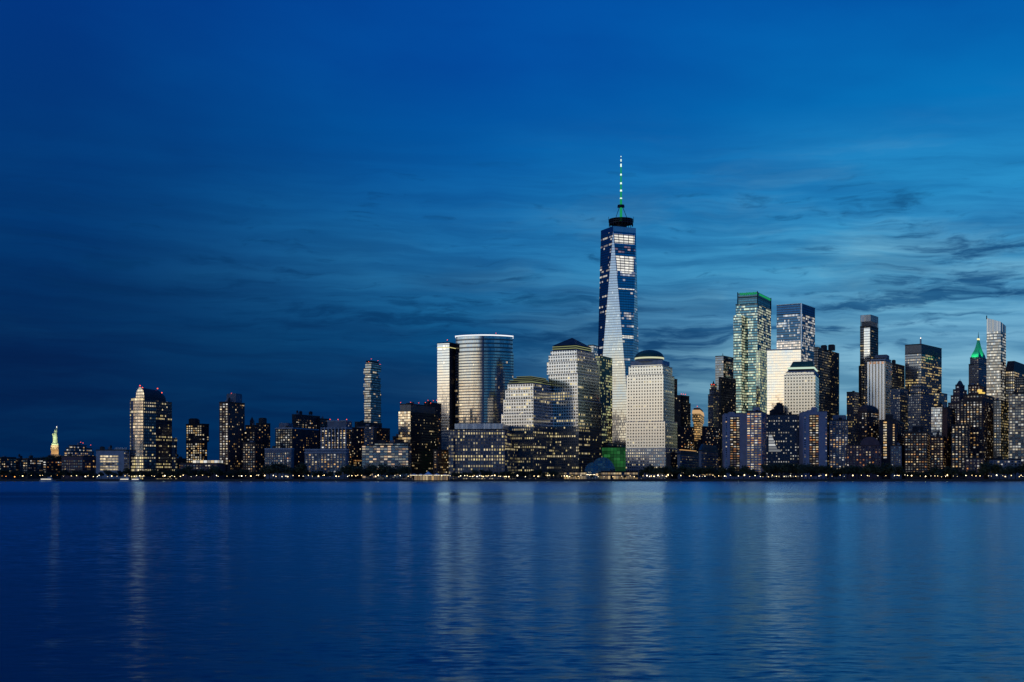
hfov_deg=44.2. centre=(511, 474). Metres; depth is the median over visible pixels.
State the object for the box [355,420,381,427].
dark slab
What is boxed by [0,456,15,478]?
block
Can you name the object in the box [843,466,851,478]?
promenade tree
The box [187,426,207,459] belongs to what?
window
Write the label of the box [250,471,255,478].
promenade tree
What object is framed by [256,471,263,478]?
promenade tree
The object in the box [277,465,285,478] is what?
promenade tree
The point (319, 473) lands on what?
promenade tree
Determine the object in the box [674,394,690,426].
setback tower
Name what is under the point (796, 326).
blue glass tower
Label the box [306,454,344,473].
window
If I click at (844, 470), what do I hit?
promenade tree
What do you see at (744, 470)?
promenade tree
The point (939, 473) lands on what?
promenade tree
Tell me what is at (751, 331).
green glass tower
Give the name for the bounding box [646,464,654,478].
promenade tree
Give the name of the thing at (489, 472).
promenade tree
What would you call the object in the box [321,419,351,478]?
finned hotel
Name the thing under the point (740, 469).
promenade tree
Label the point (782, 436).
dark glass block
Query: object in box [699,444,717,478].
hipped block
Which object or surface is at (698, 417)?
golden tower
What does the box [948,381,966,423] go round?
pointed tower
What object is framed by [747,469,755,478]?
promenade tree
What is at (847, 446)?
window
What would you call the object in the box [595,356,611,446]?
dark glass tower
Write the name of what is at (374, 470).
promenade tree
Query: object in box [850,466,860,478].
promenade tree
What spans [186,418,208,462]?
apartment tower
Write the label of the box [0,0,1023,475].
sky
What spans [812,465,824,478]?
promenade tree
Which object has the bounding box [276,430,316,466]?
window
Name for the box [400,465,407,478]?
promenade tree
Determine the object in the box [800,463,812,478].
promenade tree
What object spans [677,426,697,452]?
dark block
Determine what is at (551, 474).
promenade tree
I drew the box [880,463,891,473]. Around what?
promenade tree
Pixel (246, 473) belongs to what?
promenade tree
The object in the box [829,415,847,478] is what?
apartment block
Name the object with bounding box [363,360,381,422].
stacked tower
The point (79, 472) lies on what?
promenade tree
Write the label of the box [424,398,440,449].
dark block
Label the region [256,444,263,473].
window
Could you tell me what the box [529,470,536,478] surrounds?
promenade tree
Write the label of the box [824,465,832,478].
promenade tree
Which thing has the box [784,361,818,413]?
flat topped tower
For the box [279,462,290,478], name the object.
promenade tree
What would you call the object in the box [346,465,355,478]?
promenade tree
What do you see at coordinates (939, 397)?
dark block
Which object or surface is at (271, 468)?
promenade tree
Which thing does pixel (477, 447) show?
office block
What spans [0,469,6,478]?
promenade tree
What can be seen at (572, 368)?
pyramid tower
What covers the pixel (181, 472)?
promenade tree
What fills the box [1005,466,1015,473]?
promenade tree
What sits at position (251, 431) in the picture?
stepped block
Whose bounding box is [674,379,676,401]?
dark tower
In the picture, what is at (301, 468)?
promenade tree
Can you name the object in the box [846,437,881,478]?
brick block
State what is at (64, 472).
promenade tree
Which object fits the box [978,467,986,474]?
promenade tree
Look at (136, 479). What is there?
ferry boat
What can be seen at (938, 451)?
brick block
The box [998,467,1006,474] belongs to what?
promenade tree
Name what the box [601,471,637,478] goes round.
waterfront pavilion
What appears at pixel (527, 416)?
stepped tower
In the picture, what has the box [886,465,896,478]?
promenade tree
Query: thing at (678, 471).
promenade tree
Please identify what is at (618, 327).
spire tower
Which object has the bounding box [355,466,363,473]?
promenade tree
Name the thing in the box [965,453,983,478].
block
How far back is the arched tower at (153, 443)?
1695.98 m
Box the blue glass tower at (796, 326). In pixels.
[776,303,814,361]
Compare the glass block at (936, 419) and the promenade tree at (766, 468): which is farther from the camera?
the glass block at (936, 419)
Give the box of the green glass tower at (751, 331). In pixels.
[733,291,770,413]
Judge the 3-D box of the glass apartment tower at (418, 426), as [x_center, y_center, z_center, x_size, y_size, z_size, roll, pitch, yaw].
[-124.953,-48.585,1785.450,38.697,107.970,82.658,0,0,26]
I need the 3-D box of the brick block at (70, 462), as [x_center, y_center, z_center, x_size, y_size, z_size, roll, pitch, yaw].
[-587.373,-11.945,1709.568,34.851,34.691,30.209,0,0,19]
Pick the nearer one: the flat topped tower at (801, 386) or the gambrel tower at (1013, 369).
the flat topped tower at (801, 386)
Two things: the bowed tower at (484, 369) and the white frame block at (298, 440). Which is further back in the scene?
the bowed tower at (484, 369)
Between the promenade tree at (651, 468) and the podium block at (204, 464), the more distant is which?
the podium block at (204, 464)
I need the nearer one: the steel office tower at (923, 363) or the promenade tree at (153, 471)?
the promenade tree at (153, 471)
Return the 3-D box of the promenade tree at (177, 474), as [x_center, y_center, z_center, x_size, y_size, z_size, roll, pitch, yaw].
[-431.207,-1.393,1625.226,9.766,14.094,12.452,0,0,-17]
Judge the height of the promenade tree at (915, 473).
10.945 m
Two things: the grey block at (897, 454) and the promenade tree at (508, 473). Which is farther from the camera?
the grey block at (897, 454)
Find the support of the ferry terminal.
on the river water
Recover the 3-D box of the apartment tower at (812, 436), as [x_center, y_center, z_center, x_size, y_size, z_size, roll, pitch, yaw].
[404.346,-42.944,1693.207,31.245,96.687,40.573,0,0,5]
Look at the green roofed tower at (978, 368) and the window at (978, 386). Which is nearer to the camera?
the window at (978, 386)
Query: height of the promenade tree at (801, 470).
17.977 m
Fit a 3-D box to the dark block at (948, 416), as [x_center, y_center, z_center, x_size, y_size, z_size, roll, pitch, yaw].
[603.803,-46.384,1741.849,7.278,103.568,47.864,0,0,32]
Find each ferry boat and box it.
[39,477,55,480]
[119,477,130,480]
[131,477,141,481]
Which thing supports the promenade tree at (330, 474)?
on the grass strip
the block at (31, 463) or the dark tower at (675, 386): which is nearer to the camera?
the block at (31, 463)
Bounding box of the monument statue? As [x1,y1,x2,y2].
[51,426,61,457]
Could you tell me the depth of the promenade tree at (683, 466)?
1637.45 m
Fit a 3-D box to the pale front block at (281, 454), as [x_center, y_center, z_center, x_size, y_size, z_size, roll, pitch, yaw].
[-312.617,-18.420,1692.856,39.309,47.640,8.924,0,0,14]
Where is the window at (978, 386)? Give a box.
[961,386,991,459]
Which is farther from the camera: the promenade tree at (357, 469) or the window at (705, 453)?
the window at (705, 453)
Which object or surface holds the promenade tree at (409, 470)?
on the grass strip
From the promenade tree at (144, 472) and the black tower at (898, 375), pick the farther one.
the black tower at (898, 375)
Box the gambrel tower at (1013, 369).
[1005,361,1023,400]
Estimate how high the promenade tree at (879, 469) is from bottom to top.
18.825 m
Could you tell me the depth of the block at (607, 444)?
1982.14 m
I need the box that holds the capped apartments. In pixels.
[960,383,994,478]
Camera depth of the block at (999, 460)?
1673.36 m
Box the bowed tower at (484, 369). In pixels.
[455,334,513,423]
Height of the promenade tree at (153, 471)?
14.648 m
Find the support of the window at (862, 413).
in the octagonal tower at (868, 420)
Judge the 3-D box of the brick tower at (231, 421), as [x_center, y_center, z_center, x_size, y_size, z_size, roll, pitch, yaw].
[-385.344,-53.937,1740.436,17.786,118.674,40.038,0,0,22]
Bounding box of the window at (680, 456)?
[680,456,697,467]
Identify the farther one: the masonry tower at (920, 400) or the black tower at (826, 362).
the black tower at (826, 362)
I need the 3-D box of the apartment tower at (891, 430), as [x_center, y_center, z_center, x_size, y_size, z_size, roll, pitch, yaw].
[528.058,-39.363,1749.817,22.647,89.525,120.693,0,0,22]
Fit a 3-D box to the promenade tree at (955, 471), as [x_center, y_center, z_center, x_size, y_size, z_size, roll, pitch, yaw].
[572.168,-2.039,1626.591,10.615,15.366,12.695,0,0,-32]
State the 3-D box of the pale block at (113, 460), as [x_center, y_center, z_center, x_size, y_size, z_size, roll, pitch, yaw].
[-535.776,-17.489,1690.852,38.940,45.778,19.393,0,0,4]
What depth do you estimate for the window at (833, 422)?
1689.33 m
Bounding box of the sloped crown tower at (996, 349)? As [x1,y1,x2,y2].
[986,316,1005,399]
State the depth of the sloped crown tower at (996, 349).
1976.65 m
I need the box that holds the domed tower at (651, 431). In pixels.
[626,350,678,478]
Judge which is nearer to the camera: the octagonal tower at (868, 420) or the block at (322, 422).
the octagonal tower at (868, 420)
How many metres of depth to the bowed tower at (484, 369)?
1953.52 m
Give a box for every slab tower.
[437,342,455,449]
[767,348,802,413]
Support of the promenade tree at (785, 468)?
on the grass strip
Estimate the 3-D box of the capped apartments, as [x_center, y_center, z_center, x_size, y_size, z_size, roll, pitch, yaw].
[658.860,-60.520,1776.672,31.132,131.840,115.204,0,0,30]
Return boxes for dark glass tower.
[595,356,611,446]
[715,356,732,389]
[993,398,1008,458]
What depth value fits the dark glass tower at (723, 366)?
2086.57 m
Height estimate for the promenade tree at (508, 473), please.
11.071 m
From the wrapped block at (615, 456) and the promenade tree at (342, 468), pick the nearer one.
the promenade tree at (342, 468)
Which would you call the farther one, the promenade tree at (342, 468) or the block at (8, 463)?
the block at (8, 463)
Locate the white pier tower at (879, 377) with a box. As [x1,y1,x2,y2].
[867,354,891,419]
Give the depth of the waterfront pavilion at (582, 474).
1652.46 m
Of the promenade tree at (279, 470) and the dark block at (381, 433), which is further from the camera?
the dark block at (381, 433)
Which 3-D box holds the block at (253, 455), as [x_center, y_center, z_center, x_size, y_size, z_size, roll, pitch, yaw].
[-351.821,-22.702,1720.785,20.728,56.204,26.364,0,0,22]
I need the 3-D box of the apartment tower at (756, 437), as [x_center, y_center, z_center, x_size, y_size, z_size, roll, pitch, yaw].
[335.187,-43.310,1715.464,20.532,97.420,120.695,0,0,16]
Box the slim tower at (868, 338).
[859,314,877,406]
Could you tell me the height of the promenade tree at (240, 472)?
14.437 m
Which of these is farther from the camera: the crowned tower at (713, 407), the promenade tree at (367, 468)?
the crowned tower at (713, 407)
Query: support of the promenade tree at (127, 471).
on the grass strip
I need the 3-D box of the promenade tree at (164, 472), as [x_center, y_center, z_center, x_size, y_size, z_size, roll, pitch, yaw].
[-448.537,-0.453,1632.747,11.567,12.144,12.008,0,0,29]
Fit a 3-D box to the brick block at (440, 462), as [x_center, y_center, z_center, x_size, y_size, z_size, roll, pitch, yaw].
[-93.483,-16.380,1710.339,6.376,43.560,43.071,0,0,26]
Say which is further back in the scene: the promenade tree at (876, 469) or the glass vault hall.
the glass vault hall
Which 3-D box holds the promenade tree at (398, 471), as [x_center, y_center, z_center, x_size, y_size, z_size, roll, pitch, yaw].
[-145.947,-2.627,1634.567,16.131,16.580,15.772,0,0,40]
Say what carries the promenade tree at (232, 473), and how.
on the grass strip
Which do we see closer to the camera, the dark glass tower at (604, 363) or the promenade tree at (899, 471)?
the promenade tree at (899, 471)
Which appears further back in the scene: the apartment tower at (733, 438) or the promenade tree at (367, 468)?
the apartment tower at (733, 438)
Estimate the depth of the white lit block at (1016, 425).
1705.52 m
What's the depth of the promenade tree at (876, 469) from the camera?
1623.98 m
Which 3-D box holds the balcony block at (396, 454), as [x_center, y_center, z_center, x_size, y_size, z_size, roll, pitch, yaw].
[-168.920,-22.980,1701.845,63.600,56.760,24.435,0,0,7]
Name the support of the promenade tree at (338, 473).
on the grass strip
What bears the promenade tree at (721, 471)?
on the grass strip
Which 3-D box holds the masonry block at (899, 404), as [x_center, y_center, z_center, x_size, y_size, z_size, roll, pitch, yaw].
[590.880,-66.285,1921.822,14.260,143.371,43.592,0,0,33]
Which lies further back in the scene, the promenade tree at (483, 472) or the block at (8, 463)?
the block at (8, 463)
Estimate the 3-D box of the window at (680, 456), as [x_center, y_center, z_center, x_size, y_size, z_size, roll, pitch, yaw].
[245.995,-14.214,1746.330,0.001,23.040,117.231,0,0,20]
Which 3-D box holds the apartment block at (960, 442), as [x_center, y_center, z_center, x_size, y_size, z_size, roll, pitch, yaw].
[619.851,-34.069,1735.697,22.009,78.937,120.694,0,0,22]
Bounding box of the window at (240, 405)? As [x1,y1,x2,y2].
[229,405,243,468]
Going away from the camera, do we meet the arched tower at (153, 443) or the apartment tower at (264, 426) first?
the arched tower at (153, 443)
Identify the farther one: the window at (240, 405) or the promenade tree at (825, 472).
the window at (240, 405)
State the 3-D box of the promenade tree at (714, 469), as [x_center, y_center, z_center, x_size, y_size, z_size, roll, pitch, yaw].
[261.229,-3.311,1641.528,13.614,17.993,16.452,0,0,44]
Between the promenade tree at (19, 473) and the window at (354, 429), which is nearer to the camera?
the promenade tree at (19, 473)
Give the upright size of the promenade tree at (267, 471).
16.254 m
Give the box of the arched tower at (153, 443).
[130,385,176,478]
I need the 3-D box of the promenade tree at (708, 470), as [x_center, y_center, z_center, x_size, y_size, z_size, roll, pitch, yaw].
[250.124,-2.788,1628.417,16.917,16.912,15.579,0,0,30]
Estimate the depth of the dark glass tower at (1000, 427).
1744.99 m
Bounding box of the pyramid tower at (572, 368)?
[547,338,601,478]
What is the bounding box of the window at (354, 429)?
[354,429,363,474]
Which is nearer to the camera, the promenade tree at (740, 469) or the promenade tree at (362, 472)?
the promenade tree at (362, 472)
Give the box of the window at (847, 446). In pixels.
[847,446,879,464]
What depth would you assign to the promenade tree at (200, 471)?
1625.07 m
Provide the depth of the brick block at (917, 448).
1685.58 m
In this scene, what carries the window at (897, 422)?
in the apartment tower at (891, 430)
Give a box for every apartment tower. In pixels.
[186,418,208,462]
[256,418,270,447]
[398,402,437,478]
[722,412,745,478]
[746,407,766,478]
[799,407,826,478]
[879,414,903,478]
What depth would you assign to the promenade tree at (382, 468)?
1633.82 m
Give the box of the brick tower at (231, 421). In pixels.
[219,393,244,478]
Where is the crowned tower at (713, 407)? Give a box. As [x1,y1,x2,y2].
[708,381,718,426]
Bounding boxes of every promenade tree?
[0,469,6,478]
[15,471,22,478]
[61,469,68,478]
[75,470,83,478]
[85,470,94,478]
[103,470,111,475]
[122,467,131,474]
[129,471,135,477]
[139,470,147,475]
[149,468,156,475]
[162,470,169,478]
[166,470,173,478]
[174,469,179,478]
[176,469,185,478]
[197,469,203,478]
[210,466,220,474]
[229,470,236,478]
[236,469,243,478]
[243,470,249,478]
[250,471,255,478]
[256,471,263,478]
[259,464,268,478]
[264,467,272,478]
[267,462,280,478]
[270,464,282,478]
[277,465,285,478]
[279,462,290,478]
[284,468,293,478]
[295,462,306,472]
[316,471,322,478]
[327,471,333,478]
[335,470,342,475]
[339,464,348,478]
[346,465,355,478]
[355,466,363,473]
[359,470,365,478]
[364,464,375,472]
[369,465,377,473]
[378,463,387,478]
[393,467,403,478]
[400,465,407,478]
[404,466,411,478]
[471,469,479,474]
[479,470,486,475]
[486,470,492,475]
[504,471,511,478]
[516,471,523,478]
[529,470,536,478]
[548,471,554,478]
[638,469,644,475]
[643,466,650,474]
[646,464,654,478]
[654,466,664,474]
[663,465,675,478]
[674,466,684,478]
[679,464,687,478]
[687,468,697,474]
[701,467,711,474]
[706,466,717,473]
[718,467,726,478]
[726,465,736,478]
[735,472,742,476]
[739,465,748,478]
[741,466,750,474]
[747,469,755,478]
[760,463,774,478]
[770,463,782,478]
[779,462,790,473]
[795,466,809,478]
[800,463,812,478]
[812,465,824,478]
[822,466,831,478]
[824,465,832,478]
[827,466,838,478]
[838,466,849,478]
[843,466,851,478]
[848,465,856,473]
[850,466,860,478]
[863,463,875,473]
[870,466,879,478]
[873,465,882,478]
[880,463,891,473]
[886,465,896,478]
[894,465,902,473]
[894,466,904,474]
[911,471,917,476]
[932,467,940,473]
[936,470,943,476]
[943,466,952,474]
[952,468,958,478]
[962,470,970,478]
[975,471,983,475]
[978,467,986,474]
[980,461,993,472]
[989,463,998,473]
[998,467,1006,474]
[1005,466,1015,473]
[1006,465,1020,478]
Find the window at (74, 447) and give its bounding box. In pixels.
[72,447,93,455]
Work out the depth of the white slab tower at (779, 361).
2000.66 m
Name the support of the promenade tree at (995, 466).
on the grass strip
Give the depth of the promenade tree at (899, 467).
1627.54 m
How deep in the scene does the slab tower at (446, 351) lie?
1964.14 m
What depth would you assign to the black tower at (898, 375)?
2035.31 m
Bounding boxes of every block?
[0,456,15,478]
[16,454,22,478]
[22,455,44,478]
[42,455,60,478]
[61,453,95,478]
[64,442,93,455]
[96,445,129,478]
[177,454,185,478]
[180,458,224,478]
[242,438,265,478]
[244,417,260,441]
[264,444,293,478]
[275,423,318,478]
[304,449,348,478]
[317,415,329,448]
[352,427,363,478]
[356,424,378,444]
[362,440,411,478]
[374,425,389,444]
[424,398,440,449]
[433,447,448,478]
[449,423,511,478]
[506,446,518,478]
[602,445,625,470]
[603,440,624,446]
[667,448,676,478]
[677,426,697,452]
[677,449,697,478]
[698,426,719,478]
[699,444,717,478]
[767,402,798,478]
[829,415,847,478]
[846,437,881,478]
[891,387,907,445]
[891,441,904,478]
[905,426,929,478]
[931,402,943,435]
[931,432,945,478]
[933,388,946,406]
[942,405,954,478]
[951,422,969,478]
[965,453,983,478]
[985,456,1021,478]
[1009,389,1023,478]
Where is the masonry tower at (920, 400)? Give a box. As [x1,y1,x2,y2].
[908,384,933,478]
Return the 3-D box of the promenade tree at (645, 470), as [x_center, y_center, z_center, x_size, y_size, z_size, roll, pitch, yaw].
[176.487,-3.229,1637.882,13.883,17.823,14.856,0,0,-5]
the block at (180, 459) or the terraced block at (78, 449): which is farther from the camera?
the terraced block at (78, 449)
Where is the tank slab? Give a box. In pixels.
[292,410,319,428]
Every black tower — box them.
[719,377,735,477]
[814,344,838,477]
[892,360,904,387]
[1015,377,1023,392]
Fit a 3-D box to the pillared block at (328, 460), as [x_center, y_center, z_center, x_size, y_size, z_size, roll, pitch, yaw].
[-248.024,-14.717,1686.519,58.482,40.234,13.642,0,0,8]
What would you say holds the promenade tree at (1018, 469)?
on the grass strip
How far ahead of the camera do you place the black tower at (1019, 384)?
1852.90 m
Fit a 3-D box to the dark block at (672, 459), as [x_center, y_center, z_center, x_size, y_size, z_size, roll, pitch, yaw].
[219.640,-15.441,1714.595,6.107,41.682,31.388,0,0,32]
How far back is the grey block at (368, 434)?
1863.49 m
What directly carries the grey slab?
on the land
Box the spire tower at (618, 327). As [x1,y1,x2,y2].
[598,156,638,446]
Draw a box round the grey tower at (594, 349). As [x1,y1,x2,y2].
[588,345,597,356]
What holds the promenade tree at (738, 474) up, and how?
on the grass strip
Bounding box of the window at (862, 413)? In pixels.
[860,413,877,438]
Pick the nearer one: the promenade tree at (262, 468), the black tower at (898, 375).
the promenade tree at (262, 468)
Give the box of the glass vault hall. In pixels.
[584,457,614,478]
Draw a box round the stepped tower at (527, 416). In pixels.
[501,376,553,478]
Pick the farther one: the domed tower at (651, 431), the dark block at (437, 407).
the dark block at (437, 407)
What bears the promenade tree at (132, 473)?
on the grass strip
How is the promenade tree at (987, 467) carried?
on the grass strip
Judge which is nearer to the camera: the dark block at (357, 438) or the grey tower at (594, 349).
the dark block at (357, 438)
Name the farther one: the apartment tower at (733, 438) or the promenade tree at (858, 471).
the apartment tower at (733, 438)
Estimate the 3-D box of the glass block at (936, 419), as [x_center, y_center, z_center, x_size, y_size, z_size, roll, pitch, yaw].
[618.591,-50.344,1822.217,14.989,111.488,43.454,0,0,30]
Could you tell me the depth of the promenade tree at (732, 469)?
1636.30 m
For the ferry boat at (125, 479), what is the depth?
1575.80 m
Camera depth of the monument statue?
2594.66 m
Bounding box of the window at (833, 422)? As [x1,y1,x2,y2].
[830,422,846,466]
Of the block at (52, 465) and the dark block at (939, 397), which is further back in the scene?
the dark block at (939, 397)
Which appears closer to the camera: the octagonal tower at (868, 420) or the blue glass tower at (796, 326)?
the octagonal tower at (868, 420)
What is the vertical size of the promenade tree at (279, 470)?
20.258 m
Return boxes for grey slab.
[847,391,859,443]
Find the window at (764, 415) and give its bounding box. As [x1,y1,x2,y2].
[747,415,764,471]
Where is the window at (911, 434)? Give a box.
[906,434,929,471]
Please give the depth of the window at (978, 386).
1729.82 m
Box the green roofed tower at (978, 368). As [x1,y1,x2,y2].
[969,332,986,385]
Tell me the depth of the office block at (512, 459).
1728.62 m
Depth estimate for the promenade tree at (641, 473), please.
1637.77 m
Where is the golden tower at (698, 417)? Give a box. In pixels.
[692,406,703,440]
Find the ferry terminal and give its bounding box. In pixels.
[408,472,450,480]
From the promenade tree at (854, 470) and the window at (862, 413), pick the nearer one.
the promenade tree at (854, 470)
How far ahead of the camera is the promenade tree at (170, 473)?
1625.03 m
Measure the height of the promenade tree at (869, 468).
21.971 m
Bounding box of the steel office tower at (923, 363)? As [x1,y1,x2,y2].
[905,338,941,394]
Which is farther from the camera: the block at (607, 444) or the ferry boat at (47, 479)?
the block at (607, 444)
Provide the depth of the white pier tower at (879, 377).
1927.67 m
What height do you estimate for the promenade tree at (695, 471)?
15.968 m
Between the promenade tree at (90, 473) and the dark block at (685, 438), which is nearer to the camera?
the promenade tree at (90, 473)
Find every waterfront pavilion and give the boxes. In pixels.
[564,471,586,478]
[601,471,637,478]
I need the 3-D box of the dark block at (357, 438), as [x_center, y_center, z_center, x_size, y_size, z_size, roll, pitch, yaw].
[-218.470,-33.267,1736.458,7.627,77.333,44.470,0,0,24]
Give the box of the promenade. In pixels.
[0,479,1023,480]
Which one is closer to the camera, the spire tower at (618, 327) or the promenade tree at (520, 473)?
the promenade tree at (520, 473)
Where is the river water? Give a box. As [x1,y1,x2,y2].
[0,481,1023,681]
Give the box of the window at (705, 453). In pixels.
[705,453,715,474]
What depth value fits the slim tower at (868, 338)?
2085.27 m
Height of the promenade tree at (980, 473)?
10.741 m
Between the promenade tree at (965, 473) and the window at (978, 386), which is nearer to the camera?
the promenade tree at (965, 473)
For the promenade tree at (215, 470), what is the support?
on the grass strip
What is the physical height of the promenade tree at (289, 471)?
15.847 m
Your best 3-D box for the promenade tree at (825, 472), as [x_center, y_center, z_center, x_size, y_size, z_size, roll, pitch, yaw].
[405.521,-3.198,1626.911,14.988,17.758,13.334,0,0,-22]
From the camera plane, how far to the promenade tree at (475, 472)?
1626.17 m
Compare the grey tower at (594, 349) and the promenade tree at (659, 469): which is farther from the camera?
the grey tower at (594, 349)
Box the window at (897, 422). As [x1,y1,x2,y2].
[897,422,901,443]
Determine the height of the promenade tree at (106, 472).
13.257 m
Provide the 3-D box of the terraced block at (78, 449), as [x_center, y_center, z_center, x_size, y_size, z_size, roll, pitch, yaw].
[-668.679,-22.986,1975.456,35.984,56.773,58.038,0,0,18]
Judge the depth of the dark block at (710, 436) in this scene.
1909.23 m
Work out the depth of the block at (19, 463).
1791.43 m
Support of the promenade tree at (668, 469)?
on the grass strip
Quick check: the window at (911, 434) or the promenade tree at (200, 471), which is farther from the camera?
the window at (911, 434)
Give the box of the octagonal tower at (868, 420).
[857,405,878,441]
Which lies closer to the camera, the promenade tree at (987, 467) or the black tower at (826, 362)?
the promenade tree at (987, 467)
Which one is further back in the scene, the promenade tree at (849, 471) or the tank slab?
the tank slab

